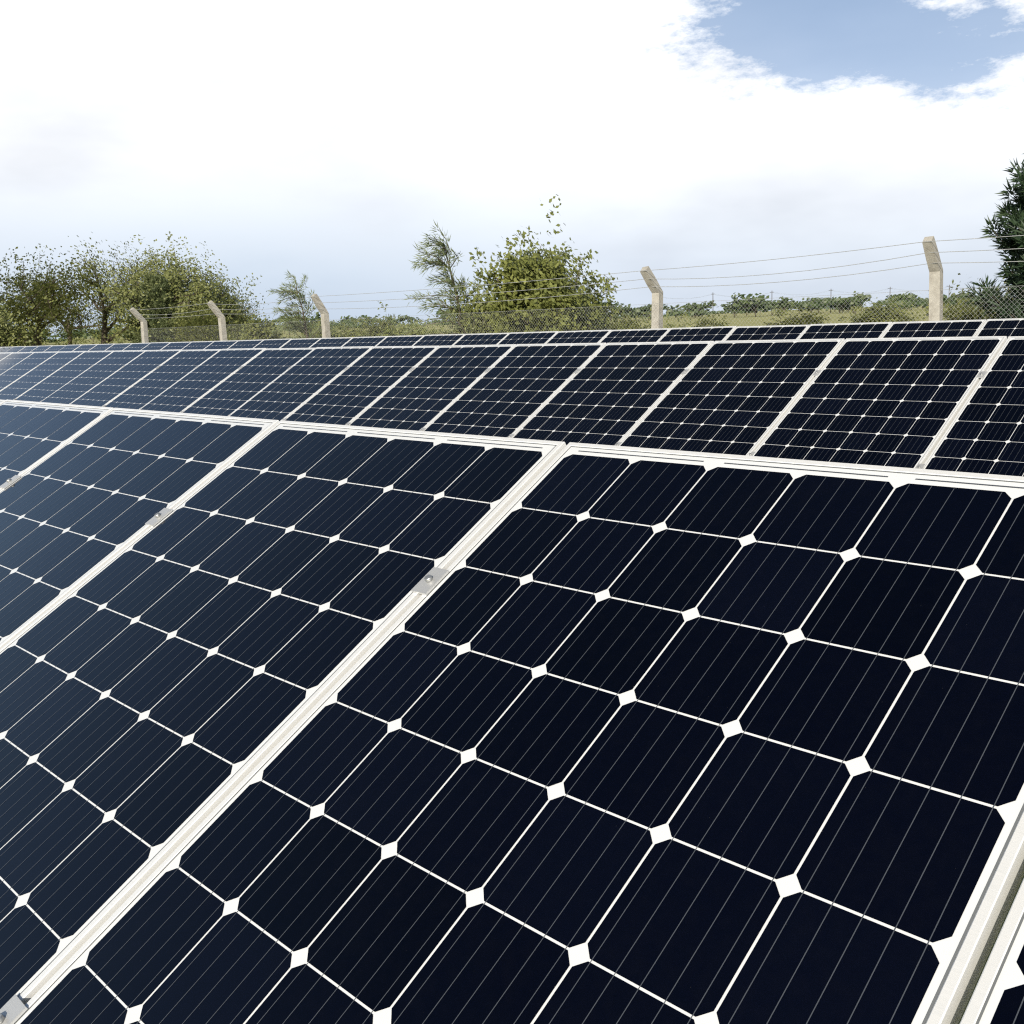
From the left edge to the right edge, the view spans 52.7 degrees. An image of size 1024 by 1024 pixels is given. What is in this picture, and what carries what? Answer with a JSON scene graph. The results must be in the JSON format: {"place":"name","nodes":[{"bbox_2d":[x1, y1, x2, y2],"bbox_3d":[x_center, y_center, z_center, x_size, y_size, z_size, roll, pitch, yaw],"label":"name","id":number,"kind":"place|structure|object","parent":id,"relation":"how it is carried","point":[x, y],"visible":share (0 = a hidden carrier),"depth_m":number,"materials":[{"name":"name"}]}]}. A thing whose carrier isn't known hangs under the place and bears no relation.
{"place":"outdoors","nodes":[
{"label":"outdoors","id":0,"kind":"place"},
{"bbox_2d":[0,0,1023,338],"label":"sky","id":1,"kind":"structure","parent":0,"point":[321,140],"materials":[{"name":"white"}]},
{"bbox_2d":[30,305,1023,1023],"bbox_3d":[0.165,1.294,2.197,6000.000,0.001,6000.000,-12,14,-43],"label":"ground","id":2,"kind":"structure","parent":0,"point":[754,317],"depth_m":253.05,"materials":[{"name":"green plant"}]},
{"bbox_2d":[0,298,32,328],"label":"tree group","id":3,"kind":"object","parent":2,"relation":"on","point":[9,312],"visible":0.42,"depth_m":42.50,"materials":[{"name":"green plant"}]},
{"bbox_2d":[0,292,56,346],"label":"tree group","id":4,"kind":"object","parent":2,"relation":"on","point":[6,331],"visible":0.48,"depth_m":38.73,"materials":[{"name":"green plant"}]},
{"bbox_2d":[0,243,112,345],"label":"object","id":5,"kind":"object","parent":2,"relation":"on","point":[40,290],"visible":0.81,"depth_m":45.20,"materials":[{"name":"green plant"}]},
{"bbox_2d":[0,245,122,344],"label":"tree group","id":6,"kind":"object","parent":2,"relation":"on","point":[75,327],"visible":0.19,"depth_m":56.59,"materials":[{"name":"green plant"}]},
{"bbox_2d":[44,235,188,343],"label":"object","id":7,"kind":"object","parent":2,"relation":"on","point":[104,316],"visible":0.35,"depth_m":48.92,"materials":[{"name":"green plant"}]},
{"bbox_2d":[95,243,180,342],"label":"tree group","id":8,"kind":"object","parent":2,"relation":"on","point":[130,284],"visible":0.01,"depth_m":61.47,"materials":[{"name":"green plant"}]},
{"bbox_2d":[113,274,188,343],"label":"pine tree","id":9,"kind":"object","parent":2,"relation":"on","point":[154,314],"visible":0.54,"depth_m":45.05,"materials":[{"name":"green plant"}]},
{"bbox_2d":[73,231,242,343],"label":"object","id":10,"kind":"object","parent":2,"relation":"on","point":[178,298],"visible":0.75,"depth_m":45.48,"materials":[{"name":"green plant"}]},
{"bbox_2d":[160,288,250,341],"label":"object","id":11,"kind":"object","parent":2,"relation":"on","point":[202,323],"visible":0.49,"depth_m":41.24,"materials":[{"name":"green plant"}]},
{"bbox_2d":[150,241,264,334],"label":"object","id":12,"kind":"object","parent":2,"relation":"on","point":[225,295],"visible":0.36,"depth_m":48.28,"materials":[{"name":"green plant"}]},
{"bbox_2d":[0,475,448,1023],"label":"clamps","id":13,"kind":"object","parent":2,"relation":"on","point":[14,1008],"visible":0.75,"depth_m":1.73,"materials":[{"name":"metal"}]},
{"bbox_2d":[0,400,113,490],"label":"solar panel","id":14,"kind":"object","parent":13,"relation":"attached to","point":[32,434],"visible":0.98,"depth_m":3.47,"materials":[{"name":"glass"}]},
{"bbox_2d":[0,408,278,648],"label":"solar panel","id":15,"kind":"object","parent":13,"relation":"attached to","point":[81,507],"visible":0.96,"depth_m":2.71,"materials":[{"name":"glass"}]},
{"bbox_2d":[0,420,565,1008],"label":"solar panel","id":16,"kind":"object","parent":13,"relation":"attached to","point":[168,682],"visible":0.98,"depth_m":1.86,"materials":[{"name":"glass"}]},
{"bbox_2d":[14,442,1023,1023],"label":"solar panel","id":17,"kind":"object","parent":13,"relation":"attached to","point":[598,734],"visible":1,"depth_m":1.24,"materials":[{"name":"glass"}]},
{"bbox_2d":[960,879,1023,1023],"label":"solar panel","id":18,"kind":"object","parent":13,"relation":"attached to","point":[997,997],"visible":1,"depth_m":0.87,"materials":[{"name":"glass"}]},
{"bbox_2d":[205,272,268,339],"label":"tree group","id":19,"kind":"object","parent":2,"relation":"on","point":[247,313],"visible":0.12,"depth_m":57.77,"materials":[{"name":"green plant"}]},
{"bbox_2d":[227,312,300,340],"bbox_3d":[-8.428,-5.434,34.357,2.810,2.394,3.608,-3,10,-2],"label":"bush","id":20,"kind":"object","parent":2,"relation":"on","point":[252,331],"visible":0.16,"depth_m":33.81,"materials":[{"name":"green plant"}]},
{"bbox_2d":[268,271,321,338],"bbox_3d":[-6.605,-5.647,31.732,1.907,3.616,2.412,-1,11,8],"label":"casuarina tree","id":21,"kind":"object","parent":2,"relation":"on","point":[292,292],"visible":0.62,"depth_m":31.66,"materials":[{"name":"green plant"}]},
{"bbox_2d":[298,315,367,337],"bbox_3d":[-6.388,-6.203,38.492,3.809,2.270,3.723,-4,11,-8],"label":"bush","id":22,"kind":"object","parent":2,"relation":"on","point":[337,334],"visible":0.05,"depth_m":38.19,"materials":[{"name":"green plant"}]},
{"bbox_2d":[333,302,397,336],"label":"bush","id":23,"kind":"object","parent":2,"relation":"on","point":[382,325],"visible":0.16,"depth_m":42.40,"materials":[{"name":"green plant"}]},
{"bbox_2d":[372,318,436,336],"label":"bush","id":24,"kind":"object","parent":2,"relation":"on","point":[395,329],"visible":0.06,"depth_m":36.62,"materials":[{"name":"green plant"}]},
{"bbox_2d":[401,222,487,335],"bbox_3d":[-1.487,-4.551,23.433,2.823,4.084,2.171,-6,11,-21],"label":"casuarina tree","id":25,"kind":"object","parent":2,"relation":"on","point":[444,250],"visible":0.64,"depth_m":23.23,"materials":[{"name":"green plant"}]},
{"bbox_2d":[436,279,518,333],"bbox_3d":[-0.559,-3.920,23.660,2.628,2.850,2.474,5,13,35],"label":"shrub","id":26,"kind":"object","parent":2,"relation":"on","point":[477,307],"visible":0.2,"depth_m":23.22,"materials":[{"name":"green plant"}]},
{"bbox_2d":[19,304,955,344],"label":"field shrubs","id":27,"kind":"object","parent":2,"relation":"on","point":[775,312],"depth_m":142.21,"materials":[{"name":"green plant"}]},
{"bbox_2d":[12,365,986,468],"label":"clamps","id":28,"kind":"object","parent":2,"relation":"on","point":[981,374],"visible":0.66,"depth_m":7.13,"materials":[{"name":"metal"}]},
{"bbox_2d":[0,352,12,360],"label":"solar panel","id":29,"kind":"object","parent":28,"relation":"attached to","point":[3,355],"visible":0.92,"depth_m":17.37,"materials":[{"name":"glass"}]},
{"bbox_2d":[0,352,33,374],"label":"solar panel","id":30,"kind":"object","parent":28,"relation":"attached to","point":[8,362],"visible":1,"depth_m":16.74,"materials":[{"name":"glass"}]},
{"bbox_2d":[0,351,58,390],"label":"solar panel","id":31,"kind":"object","parent":28,"relation":"attached to","point":[21,369],"visible":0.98,"depth_m":15.95,"materials":[{"name":"glass"}]},
{"bbox_2d":[0,351,84,399],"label":"solar panel","id":32,"kind":"object","parent":28,"relation":"attached to","point":[16,389],"visible":0.94,"depth_m":15.18,"materials":[{"name":"glass"}]},
{"bbox_2d":[15,351,113,401],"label":"solar panel","id":33,"kind":"object","parent":28,"relation":"attached to","point":[62,376],"visible":0.71,"depth_m":14.48,"materials":[{"name":"glass"}]},
{"bbox_2d":[41,350,145,403],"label":"solar panel","id":34,"kind":"object","parent":28,"relation":"attached to","point":[84,382],"visible":0.7,"depth_m":13.76,"materials":[{"name":"glass"}]},
{"bbox_2d":[71,349,181,406],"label":"solar panel","id":35,"kind":"object","parent":28,"relation":"attached to","point":[106,391],"visible":0.73,"depth_m":13.03,"materials":[{"name":"glass"}]},
{"bbox_2d":[104,349,220,408],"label":"solar panel","id":36,"kind":"object","parent":28,"relation":"attached to","point":[159,380],"visible":0.73,"depth_m":12.34,"materials":[{"name":"glass"}]},
{"bbox_2d":[139,348,265,412],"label":"solar panel","id":37,"kind":"object","parent":28,"relation":"attached to","point":[200,381],"visible":0.72,"depth_m":11.61,"materials":[{"name":"glass"}]},
{"bbox_2d":[182,348,314,415],"bbox_3d":[-2.898,-1.257,10.838,0.990,0.039,1.650,8,45,45],"label":"solar panel","id":38,"kind":"object","parent":28,"relation":"attached to","point":[240,387],"visible":0.65,"depth_m":10.91,"materials":[{"name":"glass"}]},
{"bbox_2d":[229,346,373,420],"bbox_3d":[-2.200,-1.158,10.126,0.990,0.037,1.650,8,45,45],"label":"solar panel","id":39,"kind":"object","parent":28,"relation":"attached to","point":[297,385],"visible":0.69,"depth_m":10.18,"materials":[{"name":"glass"}]},
{"bbox_2d":[284,346,438,424],"bbox_3d":[-1.501,-1.049,9.417,0.990,0.037,1.650,9,45,45],"label":"solar panel","id":40,"kind":"object","parent":28,"relation":"attached to","point":[358,387],"visible":0.66,"depth_m":9.48,"materials":[{"name":"glass"}]},
{"bbox_2d":[349,344,515,430],"bbox_3d":[-0.799,-0.943,8.704,0.990,0.039,1.650,8,45,45],"label":"solar panel","id":41,"kind":"object","parent":28,"relation":"attached to","point":[431,387],"visible":0.67,"depth_m":8.77,"materials":[{"name":"glass"}]},
{"bbox_2d":[423,343,605,436],"bbox_3d":[-0.100,-0.839,7.994,0.990,0.037,1.650,8,45,45],"label":"solar panel","id":42,"kind":"object","parent":28,"relation":"attached to","point":[515,389],"visible":0.69,"depth_m":8.05,"materials":[{"name":"glass"}]},
{"bbox_2d":[512,341,713,445],"bbox_3d":[0.599,-0.736,7.280,0.990,0.038,1.650,8,45,45],"label":"solar panel","id":43,"kind":"object","parent":28,"relation":"attached to","point":[610,393],"visible":0.69,"depth_m":7.34,"materials":[{"name":"glass"}]},
{"bbox_2d":[619,338,844,455],"bbox_3d":[1.296,-0.635,6.567,0.990,0.038,1.650,8,45,45],"label":"solar panel","id":44,"kind":"object","parent":28,"relation":"attached to","point":[736,397],"visible":0.67,"depth_m":6.62,"materials":[{"name":"glass"}]},
{"bbox_2d":[753,336,1006,467],"bbox_3d":[1.995,-0.531,5.856,0.990,0.038,1.650,9,45,45],"label":"solar panel","id":45,"kind":"object","parent":28,"relation":"attached to","point":[895,402],"visible":0.78,"depth_m":5.90,"materials":[{"name":"glass"}]},
{"bbox_2d":[923,336,1023,476],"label":"solar panel","id":46,"kind":"object","parent":28,"relation":"attached to","point":[984,433],"visible":0.58,"depth_m":5.34,"materials":[{"name":"glass"}]},
{"bbox_2d":[17,291,983,344],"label":"tree line","id":47,"kind":"object","parent":2,"relation":"on","point":[823,303],"visible":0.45,"depth_m":319.43,"materials":[{"name":"green plant"}]},
{"bbox_2d":[459,194,631,332],"bbox_3d":[0.892,-4.196,21.073,3.124,4.077,3.902,0,11,14],"label":"shrub","id":48,"kind":"object","parent":2,"relation":"on","point":[525,266],"visible":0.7,"depth_m":19.97,"materials":[{"name":"green plant"}]},
{"bbox_2d":[129,235,1023,342],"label":"perimeter fence","id":49,"kind":"object","parent":2,"relation":"on","point":[935,268],"visible":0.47,"depth_m":15.39,"materials":[{"name":"concrete"}]},
{"bbox_2d":[568,273,626,329],"bbox_3d":[1.513,-3.873,22.634,2.334,2.814,2.028,7,14,42],"label":"shrub","id":50,"kind":"object","parent":2,"relation":"on","point":[607,316],"visible":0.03,"depth_m":22.14,"materials":[{"name":"green plant"}]},
{"bbox_2d":[603,304,650,329],"bbox_3d":[2.872,-4.813,29.307,2.554,2.134,2.575,-3,10,-2],"label":"bush","id":51,"kind":"object","parent":2,"relation":"on","point":[637,326],"visible":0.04,"depth_m":29.07,"materials":[{"name":"green plant"}]},
{"bbox_2d":[642,308,691,327],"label":"bush","id":52,"kind":"object","parent":2,"relation":"on","point":[667,314],"depth_m":18.17,"materials":[{"name":"green plant"}]},
{"bbox_2d":[676,310,729,326],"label":"bush","id":53,"kind":"object","parent":2,"relation":"on","point":[711,322],"visible":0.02,"depth_m":33.29,"materials":[{"name":"green plant"}]},
{"bbox_2d":[763,307,846,325],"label":"bush","id":54,"kind":"object","parent":2,"relation":"on","point":[811,319],"visible":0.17,"depth_m":45.02,"materials":[{"name":"green plant"}]},
{"bbox_2d":[663,285,1004,314],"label":"trees","id":55,"kind":"object","parent":2,"relation":"on","point":[817,293],"visible":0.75,"depth_m":348.82,"materials":[{"name":"green plant"}]},
{"bbox_2d":[845,296,921,322],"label":"bush","id":56,"kind":"object","parent":2,"relation":"on","point":[871,317],"visible":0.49,"depth_m":54.80,"materials":[{"name":"green plant"}]},
{"bbox_2d":[923,264,1012,320],"bbox_3d":[8.952,-3.474,19.825,2.229,2.475,2.337,-3,11,-6],"label":"bush","id":57,"kind":"object","parent":2,"relation":"on","point":[965,314],"visible":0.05,"depth_m":19.54,"materials":[{"name":"green plant"}]},
{"bbox_2d":[950,273,1011,318],"bbox_3d":[10.239,-3.695,21.756,2.021,2.708,2.390,-6,11,-18],"label":"bush","id":58,"kind":"object","parent":2,"relation":"on","point":[964,291],"visible":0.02,"depth_m":22.02,"materials":[{"name":"green plant"}]},
{"bbox_2d":[960,153,1023,319],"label":"pine tree","id":59,"kind":"object","parent":2,"relation":"on","point":[1013,222],"visible":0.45,"depth_m":13.11,"materials":[{"name":"green plant"}]},
{"bbox_3d":[-6.748,-2.691,21.689,1.122,1.370,54.462,-12,14,-43],"label":"mounting structure","id":60,"kind":"object","parent":2,"relation":"on","visible":0},
{"bbox_2d":[0,347,11,351],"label":"solar panel","id":61,"kind":"object","parent":60,"relation":"attached to","point":[3,349],"visible":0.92,"depth_m":30.75,"materials":[{"name":"glass"}]},
{"bbox_2d":[6,346,25,351],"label":"solar panel","id":62,"kind":"object","parent":60,"relation":"attached to","point":[15,348],"visible":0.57,"depth_m":30.06,"materials":[{"name":"glass"}]},
{"bbox_2d":[18,346,37,351],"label":"solar panel","id":63,"kind":"object","parent":60,"relation":"attached to","point":[28,348],"visible":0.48,"depth_m":29.36,"materials":[{"name":"glass"}]},
{"bbox_2d":[31,345,52,351],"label":"solar panel","id":64,"kind":"object","parent":60,"relation":"attached to","point":[40,348],"visible":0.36,"depth_m":28.62,"materials":[{"name":"glass"}]},
{"bbox_2d":[44,345,65,351],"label":"solar panel","id":65,"kind":"object","parent":60,"relation":"attached to","point":[53,348],"visible":0.23,"depth_m":27.98,"materials":[{"name":"glass"}]},
{"bbox_2d":[59,344,81,351],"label":"solar panel","id":66,"kind":"object","parent":60,"relation":"attached to","point":[69,347],"visible":0.29,"depth_m":27.18,"materials":[{"name":"glass"}]},
{"bbox_2d":[74,344,97,350],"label":"solar panel","id":67,"kind":"object","parent":60,"relation":"attached to","point":[86,347],"visible":0.2,"depth_m":26.52,"materials":[{"name":"glass"}]},
{"bbox_2d":[89,344,113,350],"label":"solar panel","id":68,"kind":"object","parent":60,"relation":"attached to","point":[101,347],"visible":0.26,"depth_m":25.79,"materials":[{"name":"glass"}]},
{"bbox_2d":[105,343,131,350],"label":"solar panel","id":69,"kind":"object","parent":60,"relation":"attached to","point":[118,347],"visible":0.26,"depth_m":25.08,"materials":[{"name":"glass"}]},
{"bbox_2d":[124,343,149,349],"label":"solar panel","id":70,"kind":"object","parent":60,"relation":"attached to","point":[136,346],"visible":0.27,"depth_m":24.39,"materials":[{"name":"glass"}]},
{"bbox_2d":[142,342,170,349],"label":"solar panel","id":71,"kind":"object","parent":60,"relation":"attached to","point":[156,345],"visible":0.27,"depth_m":23.65,"materials":[{"name":"glass"}]},
{"bbox_2d":[161,342,190,349],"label":"solar panel","id":72,"kind":"object","parent":60,"relation":"attached to","point":[175,345],"visible":0.27,"depth_m":22.97,"materials":[{"name":"glass"}]},
{"bbox_2d":[182,341,213,349],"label":"solar panel","id":73,"kind":"object","parent":60,"relation":"attached to","point":[195,345],"visible":0.3,"depth_m":22.25,"materials":[{"name":"glass"}]},
{"bbox_2d":[205,340,238,348],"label":"solar panel","id":74,"kind":"object","parent":60,"relation":"attached to","point":[220,344],"visible":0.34,"depth_m":21.51,"materials":[{"name":"glass"}]},
{"bbox_2d":[228,339,264,348],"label":"solar panel","id":75,"kind":"object","parent":60,"relation":"attached to","point":[239,344],"visible":0.23,"depth_m":20.82,"materials":[{"name":"glass"}]},
{"bbox_2d":[254,338,291,348],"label":"solar panel","id":76,"kind":"object","parent":60,"relation":"attached to","point":[272,343],"visible":0.28,"depth_m":20.10,"materials":[{"name":"glass"}]},
{"bbox_2d":[281,338,320,347],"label":"solar panel","id":77,"kind":"object","parent":60,"relation":"attached to","point":[302,343],"visible":0.27,"depth_m":19.38,"materials":[{"name":"glass"}]},
{"bbox_2d":[310,337,352,347],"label":"solar panel","id":78,"kind":"object","parent":60,"relation":"attached to","point":[333,342],"visible":0.27,"depth_m":18.67,"materials":[{"name":"glass"}]},
{"bbox_2d":[342,336,387,346],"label":"solar panel","id":79,"kind":"object","parent":60,"relation":"attached to","point":[365,341],"visible":0.26,"depth_m":17.97,"materials":[{"name":"glass"}]},
{"bbox_2d":[377,335,424,345],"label":"solar panel","id":80,"kind":"object","parent":60,"relation":"attached to","point":[410,340],"visible":0.3,"depth_m":17.25,"materials":[{"name":"glass"}]},
{"bbox_2d":[413,334,464,345],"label":"solar panel","id":81,"kind":"object","parent":60,"relation":"attached to","point":[440,340],"visible":0.24,"depth_m":16.53,"materials":[{"name":"glass"}]},
{"bbox_2d":[454,333,508,344],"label":"solar panel","id":82,"kind":"object","parent":60,"relation":"attached to","point":[483,339],"visible":0.26,"depth_m":15.82,"materials":[{"name":"glass"}]},
{"bbox_2d":[497,331,558,344],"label":"solar panel","id":83,"kind":"object","parent":60,"relation":"attached to","point":[544,337],"visible":0.27,"depth_m":15.11,"materials":[{"name":"glass"}]},
{"bbox_2d":[546,330,611,343],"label":"solar panel","id":84,"kind":"object","parent":60,"relation":"attached to","point":[591,336],"visible":0.28,"depth_m":14.39,"materials":[{"name":"glass"}]},
{"bbox_2d":[599,328,670,343],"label":"solar panel","id":85,"kind":"object","parent":60,"relation":"attached to","point":[635,335],"visible":0.28,"depth_m":13.69,"materials":[{"name":"glass"}]},
{"bbox_2d":[658,326,735,341],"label":"solar panel","id":86,"kind":"object","parent":60,"relation":"attached to","point":[720,333],"visible":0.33,"depth_m":12.97,"materials":[{"name":"glass"}]},
{"bbox_2d":[724,325,809,340],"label":"solar panel","id":87,"kind":"object","parent":60,"relation":"attached to","point":[780,332],"visible":0.27,"depth_m":12.27,"materials":[{"name":"glass"}]},
{"bbox_2d":[798,322,892,338],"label":"solar panel","id":88,"kind":"object","parent":60,"relation":"attached to","point":[848,330],"visible":0.27,"depth_m":11.55,"materials":[{"name":"glass"}]},
{"bbox_2d":[881,319,985,337],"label":"solar panel","id":89,"kind":"object","parent":60,"relation":"attached to","point":[960,328],"visible":0.27,"depth_m":10.84,"materials":[{"name":"glass"}]},
{"bbox_2d":[976,318,1023,338],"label":"solar panel","id":90,"kind":"object","parent":60,"relation":"attached to","point":[1004,327],"visible":0.19,"depth_m":10.35,"materials":[{"name":"glass"}]}
]}

